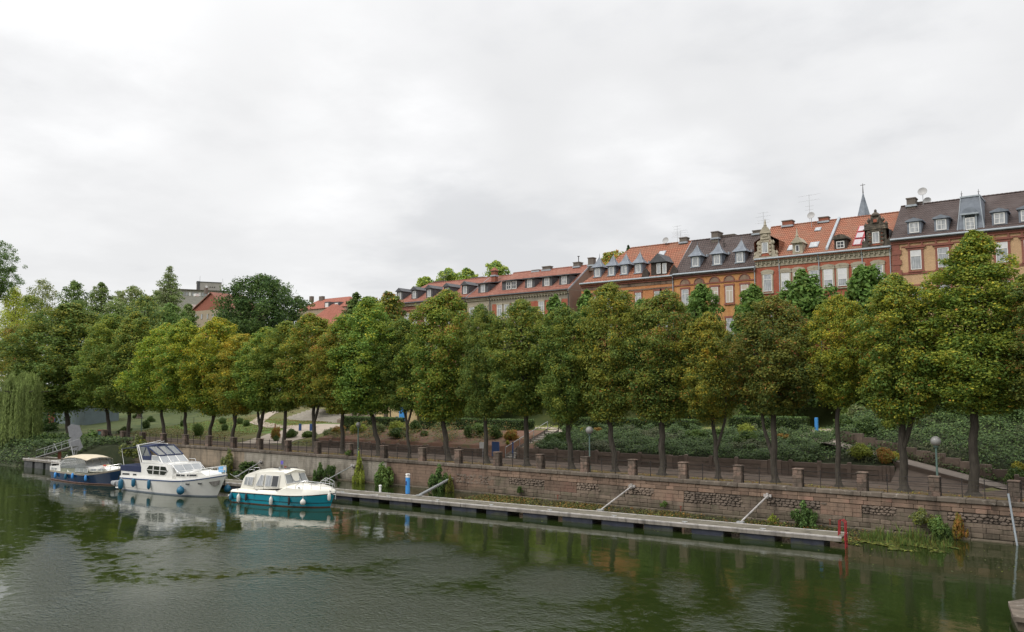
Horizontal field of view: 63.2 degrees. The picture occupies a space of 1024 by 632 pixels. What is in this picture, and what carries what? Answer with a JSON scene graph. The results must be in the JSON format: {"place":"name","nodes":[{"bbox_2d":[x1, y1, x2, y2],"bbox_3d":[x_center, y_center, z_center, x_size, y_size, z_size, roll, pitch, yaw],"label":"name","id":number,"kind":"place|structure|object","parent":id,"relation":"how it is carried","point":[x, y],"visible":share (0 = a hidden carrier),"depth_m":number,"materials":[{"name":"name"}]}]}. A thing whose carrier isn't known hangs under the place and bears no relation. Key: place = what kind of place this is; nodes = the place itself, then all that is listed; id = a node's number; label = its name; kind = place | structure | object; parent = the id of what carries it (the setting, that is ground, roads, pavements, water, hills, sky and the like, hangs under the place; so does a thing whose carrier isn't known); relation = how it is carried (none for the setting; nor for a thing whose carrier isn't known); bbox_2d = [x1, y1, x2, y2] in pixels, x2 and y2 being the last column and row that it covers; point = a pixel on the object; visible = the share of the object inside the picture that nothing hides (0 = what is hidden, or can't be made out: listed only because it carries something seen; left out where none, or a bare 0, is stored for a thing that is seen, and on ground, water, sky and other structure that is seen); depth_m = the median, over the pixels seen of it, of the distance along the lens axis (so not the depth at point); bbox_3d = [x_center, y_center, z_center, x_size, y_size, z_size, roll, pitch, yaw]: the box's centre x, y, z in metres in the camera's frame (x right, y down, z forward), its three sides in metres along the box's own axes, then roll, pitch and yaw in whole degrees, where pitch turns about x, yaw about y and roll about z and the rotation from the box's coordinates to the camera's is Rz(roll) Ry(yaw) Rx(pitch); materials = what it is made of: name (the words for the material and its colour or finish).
{"place":"outdoors","nodes":[
{"label":"outdoors","id":0,"kind":"place"},
{"bbox_2d":[68,424,82,454],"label":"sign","id":1,"kind":"object","parent":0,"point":[75,432],"visible":0.74,"depth_m":92.60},
{"bbox_2d":[240,424,339,443],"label":"plaza","id":2,"kind":"structure","parent":0,"point":[320,428],"depth_m":109.01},
{"bbox_2d":[0,461,1023,631],"bbox_3d":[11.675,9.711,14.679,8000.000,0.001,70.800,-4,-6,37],"label":"water","id":3,"kind":"structure","parent":0,"point":[77,557],"depth_m":38.48,"materials":[{"name":"green liquid"}]},
{"bbox_2d":[23,457,84,469],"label":"pontoon","id":4,"kind":"object","parent":3,"relation":"on","point":[41,462],"visible":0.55,"depth_m":90.01,"materials":[{"name":"concrete"}]},
{"bbox_2d":[50,454,120,484],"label":"canopy boat","id":5,"kind":"object","parent":3,"relation":"on","point":[101,471],"visible":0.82,"depth_m":75.92,"materials":[{"name":"blue"}]},
{"bbox_2d":[115,440,227,496],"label":"motor cruiser","id":6,"kind":"object","parent":3,"relation":"on","point":[170,473],"visible":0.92,"depth_m":67.95,"materials":[{"name":"white paint"}]},
{"bbox_2d":[228,460,336,506],"bbox_3d":[-16.800,12.596,62.158,9.359,3.500,3.096,-3,-6,27],"label":"cabin boat","id":7,"kind":"object","parent":3,"relation":"on","point":[279,484],"visible":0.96,"depth_m":61.12,"materials":[{"name":"plastic"}]},
{"bbox_2d":[333,489,847,545],"bbox_3d":[2.177,13.154,55.214,37.700,0.939,1.750,-3,-6,32],"label":"pontoon","id":8,"kind":"object","parent":3,"relation":"on","point":[760,532],"visible":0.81,"depth_m":52.24,"materials":[{"name":"concrete"}]},
{"bbox_2d":[456,493,873,542],"bbox_3d":[7.713,13.368,55.791,30.147,0.192,7.387,-4,-6,37],"label":"floating weed","id":9,"kind":"object","parent":3,"relation":"on","point":[498,497],"visible":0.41,"depth_m":59.92,"materials":[{"name":"green plant"}]},
{"bbox_2d":[842,538,957,552],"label":"floating leaves","id":10,"kind":"object","parent":3,"relation":"on","point":[890,545],"visible":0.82,"depth_m":45.31,"materials":[{"name":"green plant"}]},
{"bbox_2d":[852,521,952,547],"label":"reeds","id":11,"kind":"object","parent":3,"relation":"on","point":[916,538],"visible":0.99,"depth_m":46.08,"materials":[{"name":"green plant"}]},
{"bbox_2d":[1008,599,1023,631],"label":"stone ledge","id":12,"kind":"object","parent":3,"relation":"in","point":[1016,607],"visible":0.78,"depth_m":29.73,"materials":[{"name":"beige stone"}]},
{"bbox_2d":[0,358,1023,491],"bbox_3d":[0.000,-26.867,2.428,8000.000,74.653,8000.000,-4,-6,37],"label":"ground","id":13,"kind":"structure","parent":0,"point":[823,415],"depth_m":89.89,"materials":[{"name":"green plant"}]},
{"bbox_2d":[0,240,27,300],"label":"tree","id":14,"kind":"object","parent":13,"relation":"on","point":[4,285],"visible":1,"depth_m":125.56,"materials":[{"name":"green plant"}]},
{"bbox_2d":[0,323,46,427],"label":"tree","id":15,"kind":"object","parent":13,"relation":"on","point":[8,330],"visible":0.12,"depth_m":135.36,"materials":[{"name":"green plant"}]},
{"bbox_2d":[0,370,47,449],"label":"willow tree","id":16,"kind":"object","parent":13,"relation":"on","point":[21,395],"visible":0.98,"depth_m":99.90,"materials":[{"name":"green plant"}]},
{"bbox_2d":[0,286,47,381],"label":"tree","id":17,"kind":"object","parent":13,"relation":"on","point":[9,315],"visible":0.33,"depth_m":183.65,"materials":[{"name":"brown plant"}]},
{"bbox_2d":[0,294,50,373],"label":"park tree","id":18,"kind":"object","parent":13,"relation":"on","point":[29,300],"visible":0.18,"depth_m":205.33,"materials":[{"name":"green plant"}]},
{"bbox_2d":[1,359,77,431],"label":"bush","id":19,"kind":"object","parent":13,"relation":"on","point":[46,422],"visible":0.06,"depth_m":132.73,"materials":[{"name":"green plant"}]},
{"bbox_2d":[20,278,64,342],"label":"grey tree","id":20,"kind":"object","parent":13,"relation":"on","point":[43,283],"visible":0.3,"depth_m":245.97,"materials":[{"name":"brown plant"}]},
{"bbox_2d":[0,302,107,432],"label":"quay tree","id":21,"kind":"object","parent":13,"relation":"on","point":[58,398],"visible":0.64,"depth_m":118.73,"materials":[{"name":"green plant"}]},
{"bbox_2d":[0,430,134,465],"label":"bank plants","id":22,"kind":"object","parent":13,"relation":"on","point":[101,440],"visible":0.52,"depth_m":97.57,"materials":[{"name":"green plant"}]},
{"bbox_2d":[56,280,89,319],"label":"dark tree","id":23,"kind":"object","parent":13,"relation":"on","point":[75,287],"visible":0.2,"depth_m":242.15,"materials":[{"name":"green plant"}]},
{"bbox_2d":[56,405,118,424],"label":"grey shed","id":24,"kind":"structure","parent":13,"relation":"on","point":[89,416],"depth_m":143.18,"materials":[{"name":"grey"}]},
{"bbox_2d":[82,282,113,320],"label":"dark tree","id":25,"kind":"object","parent":13,"relation":"on","point":[100,299],"visible":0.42,"depth_m":236.24,"materials":[{"name":"green plant"}]},
{"bbox_2d":[82,299,136,345],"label":"park tree","id":26,"kind":"object","parent":13,"relation":"on","point":[115,308],"visible":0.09,"depth_m":194.17,"materials":[{"name":"green plant"}]},
{"bbox_2d":[108,285,147,316],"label":"grey tree","id":27,"kind":"object","parent":13,"relation":"on","point":[131,290],"visible":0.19,"depth_m":229.17,"materials":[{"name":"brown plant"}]},
{"bbox_2d":[121,294,165,417],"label":"light tree","id":28,"kind":"object","parent":13,"relation":"on","point":[143,302],"visible":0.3,"depth_m":150.51,"materials":[{"name":"green plant"}]},
{"bbox_2d":[152,266,184,323],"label":"larch tree","id":29,"kind":"object","parent":13,"relation":"on","point":[169,295],"visible":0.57,"depth_m":182.77,"materials":[{"name":"green plant"}]},
{"bbox_2d":[151,302,194,408],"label":"park tree","id":30,"kind":"object","parent":13,"relation":"on","point":[171,316],"visible":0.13,"depth_m":166.95,"materials":[{"name":"green plant"}]},
{"bbox_2d":[159,281,229,317],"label":"flat block","id":31,"kind":"structure","parent":13,"relation":"on","point":[189,296],"depth_m":324.75,"materials":[{"name":"concrete"}]},
{"bbox_2d":[117,417,329,445],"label":"grass","id":32,"kind":"structure","parent":13,"relation":"on","point":[225,434],"depth_m":122.20,"materials":[{"name":"green plant"}]},
{"bbox_2d":[191,288,264,344],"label":"gabled house","id":33,"kind":"structure","parent":13,"relation":"on","point":[202,307],"depth_m":254.87,"materials":[{"name":"beige paint"}]},
{"bbox_2d":[208,273,314,339],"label":"broad tree","id":34,"kind":"object","parent":13,"relation":"on","point":[274,304],"visible":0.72,"depth_m":153.13,"materials":[{"name":"green plant"}]},
{"bbox_2d":[295,296,351,322],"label":"hipped house","id":35,"kind":"structure","parent":13,"relation":"on","point":[322,303],"depth_m":261.22,"materials":[{"name":"beige paint"}]},
{"bbox_2d":[287,409,375,422],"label":"path","id":36,"kind":"structure","parent":13,"relation":"on","point":[323,415],"depth_m":129.11,"materials":[{"name":"stone"}]},
{"bbox_2d":[305,304,367,362],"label":"hipped house","id":37,"kind":"structure","parent":13,"relation":"on","point":[330,312],"depth_m":246.06,"materials":[{"name":"red tile"}]},
{"bbox_2d":[341,292,364,416],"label":"park tree","id":38,"kind":"object","parent":13,"relation":"on","point":[354,300],"visible":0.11,"depth_m":122.56,"materials":[{"name":"green plant"}]},
{"bbox_2d":[344,416,404,430],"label":"clipped hedge","id":39,"kind":"object","parent":13,"relation":"on","point":[349,421],"visible":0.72,"depth_m":100.76,"materials":[{"name":"green plant"}]},
{"bbox_2d":[366,291,408,416],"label":"park tree","id":40,"kind":"object","parent":13,"relation":"on","point":[389,300],"visible":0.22,"depth_m":115.38,"materials":[{"name":"green plant"}]},
{"bbox_2d":[325,421,514,443],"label":"bed plants","id":41,"kind":"object","parent":13,"relation":"on","point":[370,429],"visible":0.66,"depth_m":91.43,"materials":[{"name":"green plant"}]},
{"bbox_2d":[389,271,489,362],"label":"long red roofed house","id":42,"kind":"structure","parent":13,"relation":"on","point":[413,295],"depth_m":131.68,"materials":[{"name":"brown brick"}]},
{"bbox_2d":[419,417,534,430],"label":"clipped hedge","id":43,"kind":"object","parent":13,"relation":"on","point":[517,424],"visible":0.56,"depth_m":90.16,"materials":[{"name":"green plant"}]},
{"bbox_2d":[465,267,511,327],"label":"red roofed house","id":44,"kind":"structure","parent":13,"relation":"on","point":[482,292],"depth_m":124.70,"materials":[{"name":"beige paint"}]},
{"bbox_2d":[482,260,510,276],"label":"hill tree","id":45,"kind":"object","parent":13,"relation":"on","point":[496,264],"visible":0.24,"depth_m":172.59,"materials":[{"name":"green plant"}]},
{"bbox_2d":[505,421,558,458],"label":"garden stairs","id":46,"kind":"structure","parent":13,"relation":"on","point":[539,436],"depth_m":81.98,"materials":[{"name":"stone"}]},
{"bbox_2d":[489,256,596,363],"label":"grey stone house","id":47,"kind":"structure","parent":13,"relation":"on","point":[539,287],"depth_m":118.90,"materials":[{"name":"paint"}]},
{"bbox_2d":[543,293,566,347],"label":"street tree","id":48,"kind":"object","parent":13,"relation":"on","point":[552,302],"visible":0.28,"depth_m":106.21,"materials":[{"name":"green plant"}]},
{"bbox_2d":[101,430,1023,545],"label":"quay wall","id":49,"kind":"structure","parent":13,"relation":"on","point":[861,507],"depth_m":58.10,"materials":[{"name":"red stone"}]},
{"bbox_2d":[118,434,147,457],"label":"wall plant","id":50,"kind":"object","parent":49,"relation":"attached to","point":[132,452],"depth_m":97.48,"materials":[{"name":"green plant"}]},
{"bbox_2d":[351,450,364,483],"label":"wall plant","id":51,"kind":"object","parent":49,"relation":"attached to","point":[358,476],"depth_m":76.13,"materials":[{"name":"green plant"}]},
{"bbox_2d":[373,462,393,487],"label":"wall plant","id":52,"kind":"object","parent":49,"relation":"attached to","point":[382,474],"depth_m":73.19,"materials":[{"name":"green plant"}]},
{"bbox_2d":[427,463,448,491],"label":"wall plant","id":53,"kind":"object","parent":49,"relation":"attached to","point":[436,479],"depth_m":69.69,"materials":[{"name":"green plant"}]},
{"bbox_2d":[105,430,1023,501],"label":"iron railing","id":54,"kind":"object","parent":49,"relation":"on","point":[601,466],"visible":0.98,"depth_m":60.08,"materials":[{"name":"black metal"}]},
{"bbox_2d":[790,500,817,527],"bbox_3d":[18.235,12.516,51.908,1.811,2.123,1.398,-4,-6,37],"label":"wall plant","id":55,"kind":"object","parent":49,"relation":"attached to","point":[805,517],"depth_m":51.78,"materials":[{"name":"green plant"}]},
{"bbox_2d":[908,507,934,525],"bbox_3d":[23.671,11.609,48.318,1.257,1.107,1.372,3,-6,-27],"label":"wall plant","id":56,"kind":"object","parent":49,"relation":"attached to","point":[920,518],"depth_m":47.99,"materials":[{"name":"green plant"}]},
{"bbox_2d":[927,514,949,538],"bbox_3d":[24.240,12.029,47.338,1.125,1.612,1.700,-4,-6,37],"label":"wall plant","id":57,"kind":"object","parent":49,"relation":"attached to","point":[937,525],"depth_m":46.91,"materials":[{"name":"green plant"}]},
{"bbox_2d":[952,512,968,539],"bbox_3d":[25.312,11.935,47.021,0.855,1.664,0.607,1,-5,-12],"label":"wall plant","id":58,"kind":"object","parent":49,"relation":"attached to","point":[958,529],"depth_m":46.95,"materials":[{"name":"brown plant"}]},
{"bbox_2d":[576,289,596,317],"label":"street tree","id":59,"kind":"object","parent":13,"relation":"on","point":[585,296],"visible":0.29,"depth_m":103.29,"materials":[{"name":"green plant"}]},
{"bbox_2d":[559,416,702,431],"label":"clipped hedge","id":60,"kind":"object","parent":13,"relation":"on","point":[640,423],"visible":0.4,"depth_m":79.92,"materials":[{"name":"green plant"}]},
{"bbox_2d":[579,226,691,359],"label":"hipped orange house","id":61,"kind":"structure","parent":13,"relation":"on","point":[645,272],"depth_m":109.36,"materials":[{"name":"red brick"}]},
{"bbox_2d":[316,431,1023,488],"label":"retaining wall","id":62,"kind":"structure","parent":13,"relation":"on","point":[790,464],"depth_m":64.55,"materials":[{"name":"stone"}]},
{"bbox_2d":[532,422,834,470],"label":"ivy cover","id":63,"kind":"object","parent":13,"relation":"on","point":[621,437],"visible":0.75,"depth_m":70.87,"materials":[{"name":"green plant"}]},
{"bbox_2d":[682,283,725,352],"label":"street tree","id":64,"kind":"object","parent":13,"relation":"on","point":[699,297],"visible":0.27,"depth_m":93.62,"materials":[{"name":"green plant"}]},
{"bbox_2d":[672,212,769,357],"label":"orange brick house","id":65,"kind":"structure","parent":13,"relation":"on","point":[721,265],"depth_m":102.41,"materials":[{"name":"tile"}]},
{"bbox_2d":[729,283,776,351],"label":"street tree","id":66,"kind":"object","parent":13,"relation":"on","point":[750,294],"visible":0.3,"depth_m":90.24,"materials":[{"name":"green plant"}]},
{"bbox_2d":[727,415,809,433],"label":"clipped hedge","id":67,"kind":"object","parent":13,"relation":"on","point":[792,422],"visible":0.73,"depth_m":72.22,"materials":[{"name":"green plant"}]},
{"bbox_2d":[727,359,820,416],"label":"hedge","id":68,"kind":"object","parent":13,"relation":"on","point":[812,400],"visible":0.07,"depth_m":82.22,"materials":[{"name":"green plant"}]},
{"bbox_2d":[774,268,837,344],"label":"street tree","id":69,"kind":"object","parent":13,"relation":"on","point":[804,292],"visible":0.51,"depth_m":86.48,"materials":[{"name":"green plant"}]},
{"bbox_2d":[753,194,898,353],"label":"red brick house","id":70,"kind":"structure","parent":13,"relation":"on","point":[833,252],"depth_m":95.37,"materials":[{"name":"orange tile"}]},
{"bbox_2d":[831,263,886,346],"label":"street tree","id":71,"kind":"object","parent":13,"relation":"on","point":[864,280],"visible":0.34,"depth_m":83.05,"materials":[{"name":"green plant"}]},
{"bbox_2d":[847,442,873,459],"bbox_3d":[25.851,10.040,61.565,1.746,1.345,1.691,2,-5,-16],"label":"shrub","id":72,"kind":"object","parent":13,"relation":"on","point":[862,449],"visible":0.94,"depth_m":61.16,"materials":[{"name":"green plant"}]},
{"bbox_2d":[852,416,882,432],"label":"shrub","id":73,"kind":"object","parent":13,"relation":"on","point":[865,425],"visible":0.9,"depth_m":66.07,"materials":[{"name":"green plant"}]},
{"bbox_2d":[809,405,1023,482],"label":"ivy slope","id":74,"kind":"structure","parent":13,"relation":"on","point":[993,435],"depth_m":62.27,"materials":[{"name":"green plant"}]},
{"bbox_2d":[890,188,1023,335],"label":"tan brick house","id":75,"kind":"structure","parent":13,"relation":"on","point":[927,233],"depth_m":87.22,"materials":[{"name":"tile"}]},
{"bbox_2d":[0,0,1023,390],"label":"sky","id":76,"kind":"structure","parent":0,"point":[327,148],"materials":[{"name":"white"}]},
{"bbox_2d":[116,436,1023,500],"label":"pavement","id":77,"kind":"structure","parent":0,"point":[784,479],"depth_m":65.64,"materials":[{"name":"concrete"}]},
{"bbox_2d":[65,312,139,435],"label":"quay tree","id":78,"kind":"object","parent":77,"relation":"on","point":[107,325],"visible":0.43,"depth_m":112.98,"materials":[{"name":"green plant"}]},
{"bbox_2d":[78,311,160,438],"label":"quay tree","id":79,"kind":"object","parent":77,"relation":"on","point":[140,328],"visible":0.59,"depth_m":110.00,"materials":[{"name":"green plant"}]},
{"bbox_2d":[114,322,189,440],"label":"quay tree","id":80,"kind":"object","parent":77,"relation":"on","point":[144,362],"visible":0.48,"depth_m":105.39,"materials":[{"name":"green plant"}]},
{"bbox_2d":[147,318,211,433],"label":"quay tree","id":81,"kind":"object","parent":77,"relation":"on","point":[181,334],"visible":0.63,"depth_m":101.17,"materials":[{"name":"green plant"}]},
{"bbox_2d":[174,316,243,444],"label":"quay tree","id":82,"kind":"object","parent":77,"relation":"on","point":[217,332],"visible":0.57,"depth_m":98.06,"materials":[{"name":"green plant"}]},
{"bbox_2d":[205,332,260,444],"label":"quay tree","id":83,"kind":"object","parent":77,"relation":"on","point":[232,406],"visible":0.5,"depth_m":95.42,"materials":[{"name":"green plant"}]},
{"bbox_2d":[218,326,290,447],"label":"quay tree","id":84,"kind":"object","parent":77,"relation":"on","point":[248,398],"visible":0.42,"depth_m":92.42,"materials":[{"name":"green plant"}]},
{"bbox_2d":[246,320,313,449],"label":"quay tree","id":85,"kind":"object","parent":77,"relation":"on","point":[278,404],"visible":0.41,"depth_m":90.23,"materials":[{"name":"green plant"}]},
{"bbox_2d":[272,312,334,451],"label":"quay tree","id":86,"kind":"object","parent":77,"relation":"on","point":[312,326],"visible":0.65,"depth_m":87.77,"materials":[{"name":"green plant"}]},
{"bbox_2d":[304,321,364,453],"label":"quay tree","id":87,"kind":"object","parent":77,"relation":"on","point":[324,388],"visible":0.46,"depth_m":84.51,"materials":[{"name":"green plant"}]},
{"bbox_2d":[324,296,410,455],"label":"quay tree","id":88,"kind":"object","parent":77,"relation":"on","point":[369,314],"visible":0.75,"depth_m":81.86,"materials":[{"name":"green plant"}]},
{"bbox_2d":[368,318,434,457],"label":"quay tree","id":89,"kind":"object","parent":77,"relation":"on","point":[401,325],"visible":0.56,"depth_m":79.95,"materials":[{"name":"green plant"}]},
{"bbox_2d":[392,288,484,460],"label":"quay tree","id":90,"kind":"object","parent":77,"relation":"on","point":[442,382],"visible":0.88,"depth_m":76.81,"materials":[{"name":"green plant"}]},
{"bbox_2d":[454,303,512,463],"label":"quay tree","id":91,"kind":"object","parent":77,"relation":"on","point":[470,370],"visible":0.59,"depth_m":73.84,"materials":[{"name":"green plant"}]},
{"bbox_2d":[478,298,565,465],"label":"quay tree","id":92,"kind":"object","parent":77,"relation":"on","point":[518,366],"visible":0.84,"depth_m":70.84,"materials":[{"name":"green plant"}]},
{"bbox_2d":[527,304,595,468],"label":"quay tree","id":93,"kind":"object","parent":77,"relation":"on","point":[559,404],"visible":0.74,"depth_m":68.28,"materials":[{"name":"green plant"}]},
{"bbox_2d":[562,281,645,471],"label":"quay tree","id":94,"kind":"object","parent":77,"relation":"on","point":[604,402],"visible":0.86,"depth_m":66.26,"materials":[{"name":"green plant"}]},
{"bbox_2d":[292,450,1023,500],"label":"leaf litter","id":95,"kind":"object","parent":77,"relation":"on","point":[693,477],"visible":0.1,"depth_m":59.55,"materials":[{"name":"brown plant"}]},
{"bbox_2d":[613,289,708,475],"bbox_3d":[11.281,5.024,64.021,8.159,14.318,7.038,-4,-6,37],"label":"quay tree","id":96,"kind":"object","parent":77,"relation":"on","point":[654,395],"visible":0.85,"depth_m":63.16,"materials":[{"name":"green plant"}]},
{"bbox_2d":[673,311,743,478],"bbox_3d":[14.589,5.768,61.587,5.384,12.399,6.283,-4,-6,37],"label":"quay tree","id":97,"kind":"object","parent":77,"relation":"on","point":[709,393],"visible":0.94,"depth_m":60.99,"materials":[{"name":"green plant"}]},
{"bbox_2d":[714,294,828,482],"bbox_3d":[19.434,5.113,59.463,8.151,13.322,9.115,-4,-6,37],"label":"quay tree","id":98,"kind":"object","parent":77,"relation":"on","point":[772,385],"visible":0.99,"depth_m":58.10,"materials":[{"name":"green plant"}]},
{"bbox_2d":[797,294,874,486],"bbox_3d":[22.071,4.954,56.056,5.409,13.024,4.881,-1,-5,9],"label":"quay tree","id":99,"kind":"object","parent":77,"relation":"on","point":[840,361],"visible":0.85,"depth_m":55.70,"materials":[{"name":"green plant"}]},
{"bbox_2d":[847,272,960,491],"bbox_3d":[25.590,4.188,54.078,7.064,14.194,7.767,-4,-6,37],"label":"quay tree","id":100,"kind":"object","parent":77,"relation":"on","point":[888,300],"visible":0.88,"depth_m":52.82,"materials":[{"name":"green plant"}]},
{"bbox_2d":[879,229,1023,496],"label":"quay tree","id":101,"kind":"object","parent":77,"relation":"on","point":[966,351],"visible":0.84,"depth_m":50.86,"materials":[{"name":"green plant"}]},
{"bbox_2d":[994,276,1023,407],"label":"quay tree","id":102,"kind":"object","parent":77,"relation":"on","point":[1017,389],"visible":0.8,"depth_m":48.80,"materials":[{"name":"green plant"}]},
{"bbox_2d":[820,442,1006,488],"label":"ramp path","id":103,"kind":"structure","parent":0,"point":[946,471],"depth_m":58.41,"materials":[{"name":"grey concrete"}]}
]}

